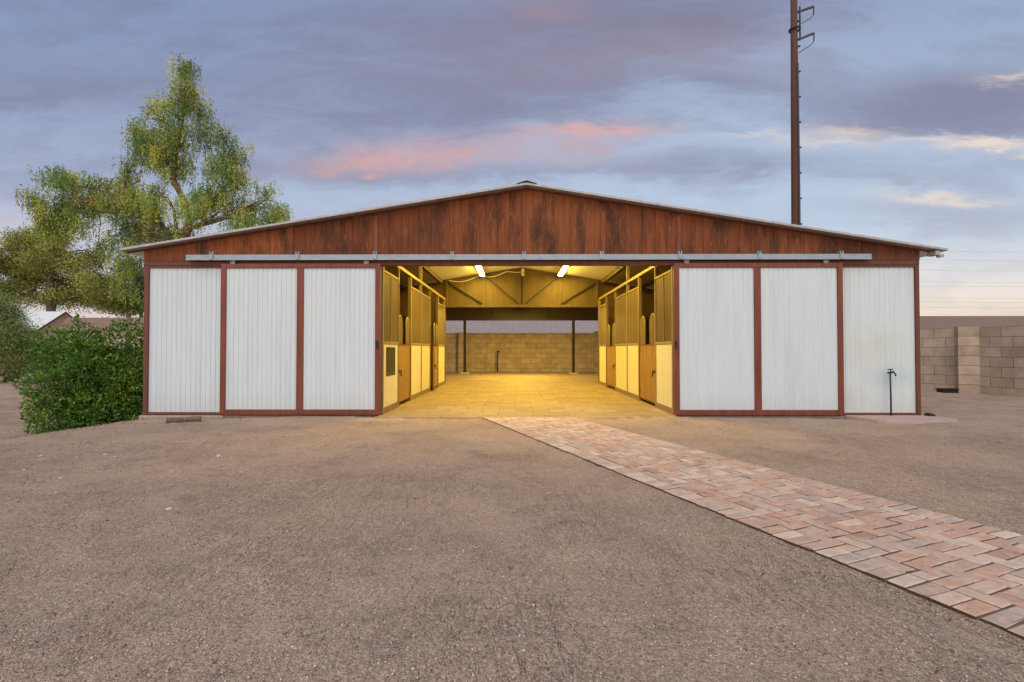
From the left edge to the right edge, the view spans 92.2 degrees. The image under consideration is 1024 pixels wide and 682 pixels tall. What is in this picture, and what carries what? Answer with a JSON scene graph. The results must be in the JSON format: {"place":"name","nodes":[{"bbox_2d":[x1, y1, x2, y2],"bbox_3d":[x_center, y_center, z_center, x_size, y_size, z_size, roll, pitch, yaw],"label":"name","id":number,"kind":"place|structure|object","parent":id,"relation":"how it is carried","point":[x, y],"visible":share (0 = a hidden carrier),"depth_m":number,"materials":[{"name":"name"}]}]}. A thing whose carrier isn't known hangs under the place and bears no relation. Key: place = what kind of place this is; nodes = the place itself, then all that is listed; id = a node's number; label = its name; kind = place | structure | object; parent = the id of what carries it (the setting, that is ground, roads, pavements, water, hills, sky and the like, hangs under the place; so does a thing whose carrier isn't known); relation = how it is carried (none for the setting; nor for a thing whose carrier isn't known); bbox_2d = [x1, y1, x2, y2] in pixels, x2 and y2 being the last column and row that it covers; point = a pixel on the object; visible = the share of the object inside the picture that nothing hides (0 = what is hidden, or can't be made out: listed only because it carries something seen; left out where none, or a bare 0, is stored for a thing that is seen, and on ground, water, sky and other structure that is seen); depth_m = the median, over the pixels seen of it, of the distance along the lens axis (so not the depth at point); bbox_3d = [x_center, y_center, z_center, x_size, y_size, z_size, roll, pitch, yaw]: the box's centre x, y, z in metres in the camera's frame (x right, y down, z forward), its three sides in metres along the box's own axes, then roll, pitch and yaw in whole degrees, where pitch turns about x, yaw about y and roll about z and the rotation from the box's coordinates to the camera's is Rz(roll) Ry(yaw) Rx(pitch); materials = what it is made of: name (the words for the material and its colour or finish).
{"place":"outdoors","nodes":[
{"label":"outdoors","id":0,"kind":"place"},
{"bbox_2d":[166,416,201,423],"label":"bricks","id":1,"kind":"object","parent":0,"point":[185,419],"visible":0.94,"depth_m":7.60,"materials":[{"name":"brown brick"}]},
{"bbox_2d":[0,373,1023,681],"bbox_3d":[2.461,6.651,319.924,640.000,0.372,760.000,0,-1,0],"label":"gravel ground","id":2,"kind":"structure","parent":0,"point":[994,415],"depth_m":2.66,"materials":[{"name":"gravel"}]},
{"bbox_2d":[0,288,61,382],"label":"desert shrub","id":3,"kind":"object","parent":2,"relation":"on","point":[14,330],"visible":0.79,"depth_m":18.92,"materials":[{"name":"green plant"}]},
{"bbox_2d":[0,311,72,332],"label":"house","id":4,"kind":"structure","parent":2,"relation":"on","point":[54,319],"depth_m":46.65,"materials":[{"name":"beige paint"}]},
{"bbox_2d":[0,220,143,317],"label":"tree","id":5,"kind":"object","parent":2,"relation":"on","point":[35,269],"visible":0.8,"depth_m":51.95,"materials":[{"name":"green plant"}]},
{"bbox_2d":[8,310,143,433],"bbox_3d":[-7.451,0.522,8.738,2.579,2.110,2.189,0,-1,0],"label":"leafy bush","id":6,"kind":"object","parent":2,"relation":"on","point":[105,379],"visible":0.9,"depth_m":8.33,"materials":[{"name":"green plant"}]},
{"bbox_2d":[58,318,143,332],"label":"house","id":7,"kind":"structure","parent":2,"relation":"on","point":[101,322],"depth_m":39.89,"materials":[{"name":"pink paint"}]},
{"bbox_2d":[106,256,143,317],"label":"olive tree","id":8,"kind":"object","parent":2,"relation":"on","point":[140,279],"visible":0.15,"depth_m":59.36,"materials":[{"name":"green plant"}]},
{"bbox_2d":[107,292,143,317],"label":"palm tree","id":9,"kind":"object","parent":2,"relation":"on","point":[137,305],"visible":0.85,"depth_m":52.10,"materials":[{"name":"green plant"}]},
{"bbox_2d":[13,51,293,312],"bbox_3d":[-18.012,-6.612,25.066,13.744,16.313,4.030,0,-1,0],"label":"pepper tree","id":10,"kind":"object","parent":2,"relation":"on","point":[128,200],"visible":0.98,"depth_m":24.92,"materials":[{"name":"green plant"}]},
{"bbox_2d":[1,331,597,372],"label":"block wall","id":11,"kind":"structure","parent":2,"relation":"on","point":[535,352],"depth_m":24.49,"materials":[{"name":"concrete"}]},
{"bbox_2d":[446,321,597,332],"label":"house","id":12,"kind":"structure","parent":2,"relation":"on","point":[522,326],"depth_m":38.40,"materials":[{"name":"paint"}]},
{"bbox_2d":[119,180,947,418],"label":"horse barn","id":13,"kind":"structure","parent":2,"relation":"on","point":[772,319],"depth_m":8.27,"materials":[{"name":"wood"}]},
{"bbox_2d":[219,260,380,416],"bbox_3d":[-3.538,-0.056,8.229,2.682,2.630,0.121,0,-1,0],"label":"sliding door","id":14,"kind":"structure","parent":13,"relation":"in","point":[296,339],"depth_m":8.25,"materials":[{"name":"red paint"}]},
{"bbox_2d":[476,266,484,276],"bbox_3d":[-0.967,-2.165,14.772,0.160,0.116,2.370,0,-1,0],"label":"fluorescent light","id":15,"kind":"object","parent":13,"relation":"attached to","point":[480,270],"visible":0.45,"depth_m":14.95,"materials":[{"name":"white plastic"}]},
{"bbox_2d":[449,271,519,281],"bbox_3d":[-0.877,-2.106,16.115,2.363,0.351,0.022,0,-1,0],"label":"electric cable","id":16,"kind":"object","parent":13,"relation":"attached to","point":[483,276],"visible":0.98,"depth_m":16.11,"materials":[{"name":"white plastic"}]},
{"bbox_2d":[558,266,568,275],"bbox_3d":[1.553,-2.165,14.752,0.160,0.116,2.370,0,-1,0],"label":"fluorescent light","id":17,"kind":"object","parent":13,"relation":"attached to","point":[562,270],"visible":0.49,"depth_m":14.95,"materials":[{"name":"white plastic"}]},
{"bbox_2d":[673,259,843,416],"bbox_3d":[4.092,-0.057,8.170,2.796,2.630,0.121,0,-1,0],"label":"sliding door","id":18,"kind":"structure","parent":13,"relation":"in","point":[749,338],"depth_m":8.19,"materials":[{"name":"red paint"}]},
{"bbox_2d":[788,0,814,224],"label":"utility pole","id":19,"kind":"object","parent":2,"relation":"on","point":[793,30],"visible":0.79,"depth_m":29.95,"materials":[{"name":"wood"}]},
{"bbox_2d":[845,415,957,423],"bbox_3d":[6.283,1.304,7.836,1.510,0.158,0.710,0,-1,0],"label":"concrete pad","id":20,"kind":"object","parent":2,"relation":"on","point":[908,419],"visible":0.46,"depth_m":7.79,"materials":[{"name":"beige concrete"}]},
{"bbox_2d":[887,369,896,415],"bbox_3d":[6.265,0.854,8.126,0.118,0.788,0.059,0,-1,0],"label":"standpipe","id":21,"kind":"object","parent":20,"relation":"on","point":[890,372],"visible":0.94,"depth_m":8.13,"materials":[{"name":"metal"}]},
{"bbox_2d":[935,388,959,392],"bbox_3d":[11.265,1.291,12.759,0.420,0.130,0.270,0,-1,0],"label":"feed tray","id":22,"kind":"object","parent":2,"relation":"on","point":[947,390],"visible":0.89,"depth_m":12.64,"materials":[{"name":"black plastic"}]},
{"bbox_2d":[920,326,1023,396],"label":"block wall","id":23,"kind":"structure","parent":2,"relation":"on","point":[979,360],"depth_m":12.64,"materials":[{"name":"concrete"}]},
{"bbox_2d":[920,316,1023,328],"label":"house","id":24,"kind":"structure","parent":2,"relation":"on","point":[935,322],"depth_m":38.06,"materials":[{"name":"paint"}]},
{"bbox_2d":[0,0,1023,317],"label":"sky","id":25,"kind":"structure","parent":0,"point":[911,112],"materials":[{"name":"blue"}]},
{"bbox_2d":[372,372,676,418],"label":"floor","id":26,"kind":"structure","parent":0,"point":[458,395],"depth_m":10.91,"materials":[{"name":"beige concrete"}]},
{"bbox_2d":[381,266,421,413],"bbox_3d":[-2.209,-0.096,10.165,0.109,2.755,3.470,0,-1,0],"label":"horse stall","id":27,"kind":"object","parent":26,"relation":"on","point":[400,371],"visible":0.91,"depth_m":9.54,"materials":[{"name":"brown wood"}]},
{"bbox_2d":[399,315,410,402],"bbox_3d":[-2.198,0.353,10.118,0.085,1.737,1.114,0,-1,0],"label":"stall door","id":28,"kind":"structure","parent":27,"relation":"in","point":[404,349],"depth_m":10.13,"materials":[{"name":"brown wood"}]},
{"bbox_2d":[419,266,444,394],"bbox_3d":[-2.132,-0.287,13.866,0.206,3.262,3.975,0,-1,0],"label":"horse stall","id":29,"kind":"object","parent":26,"relation":"on","point":[438,359],"visible":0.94,"depth_m":13.12,"materials":[{"name":"yellow wood"}]},
{"bbox_2d":[433,323,438,388],"bbox_3d":[-2.116,0.397,13.796,0.085,1.774,1.324,0,-1,-4],"label":"stall door","id":30,"kind":"structure","parent":29,"relation":"in","point":[435,331],"depth_m":13.64,"materials":[{"name":"brown wood"}]},
{"bbox_2d":[598,266,629,395],"bbox_3d":[2.794,-0.284,13.858,0.109,3.256,4.035,0,-1,0],"label":"horse stall","id":31,"kind":"object","parent":26,"relation":"on","point":[613,366],"visible":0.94,"depth_m":13.22,"materials":[{"name":"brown wood"}]},
{"bbox_2d":[606,323,614,387],"bbox_3d":[2.783,0.399,13.914,0.085,1.774,1.324,0,-1,0],"label":"stall door","id":32,"kind":"structure","parent":31,"relation":"in","point":[610,349],"depth_m":13.98,"materials":[{"name":"brown wood"}]},
{"bbox_2d":[626,266,673,414],"bbox_3d":[2.765,-0.096,10.127,0.109,2.755,3.470,0,-1,0],"label":"horse stall","id":33,"kind":"object","parent":26,"relation":"on","point":[650,372],"visible":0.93,"depth_m":9.55,"materials":[{"name":"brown wood"}]},
{"bbox_2d":[638,313,654,403],"bbox_3d":[2.753,0.339,10.075,0.085,1.763,1.264,0,-1,0],"label":"stall door","id":34,"kind":"structure","parent":33,"relation":"in","point":[646,351],"depth_m":10.05,"materials":[{"name":"brown wood"}]},
{"bbox_2d":[609,386,654,405],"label":"stall ground","id":35,"kind":"structure","parent":0,"point":[642,399],"depth_m":10.78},
{"bbox_2d":[481,417,1023,639],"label":"brick path","id":36,"kind":"structure","parent":0,"point":[660,460],"depth_m":3.19,"materials":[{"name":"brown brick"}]},
{"bbox_2d":[973,286,1023,286],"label":"power line","id":37,"kind":"object","parent":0,"point":[998,286],"visible":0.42,"depth_m":94.46,"materials":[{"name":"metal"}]},
{"bbox_2d":[976,302,1023,302],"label":"power line","id":38,"kind":"object","parent":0,"point":[999,302],"visible":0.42,"depth_m":94.41,"materials":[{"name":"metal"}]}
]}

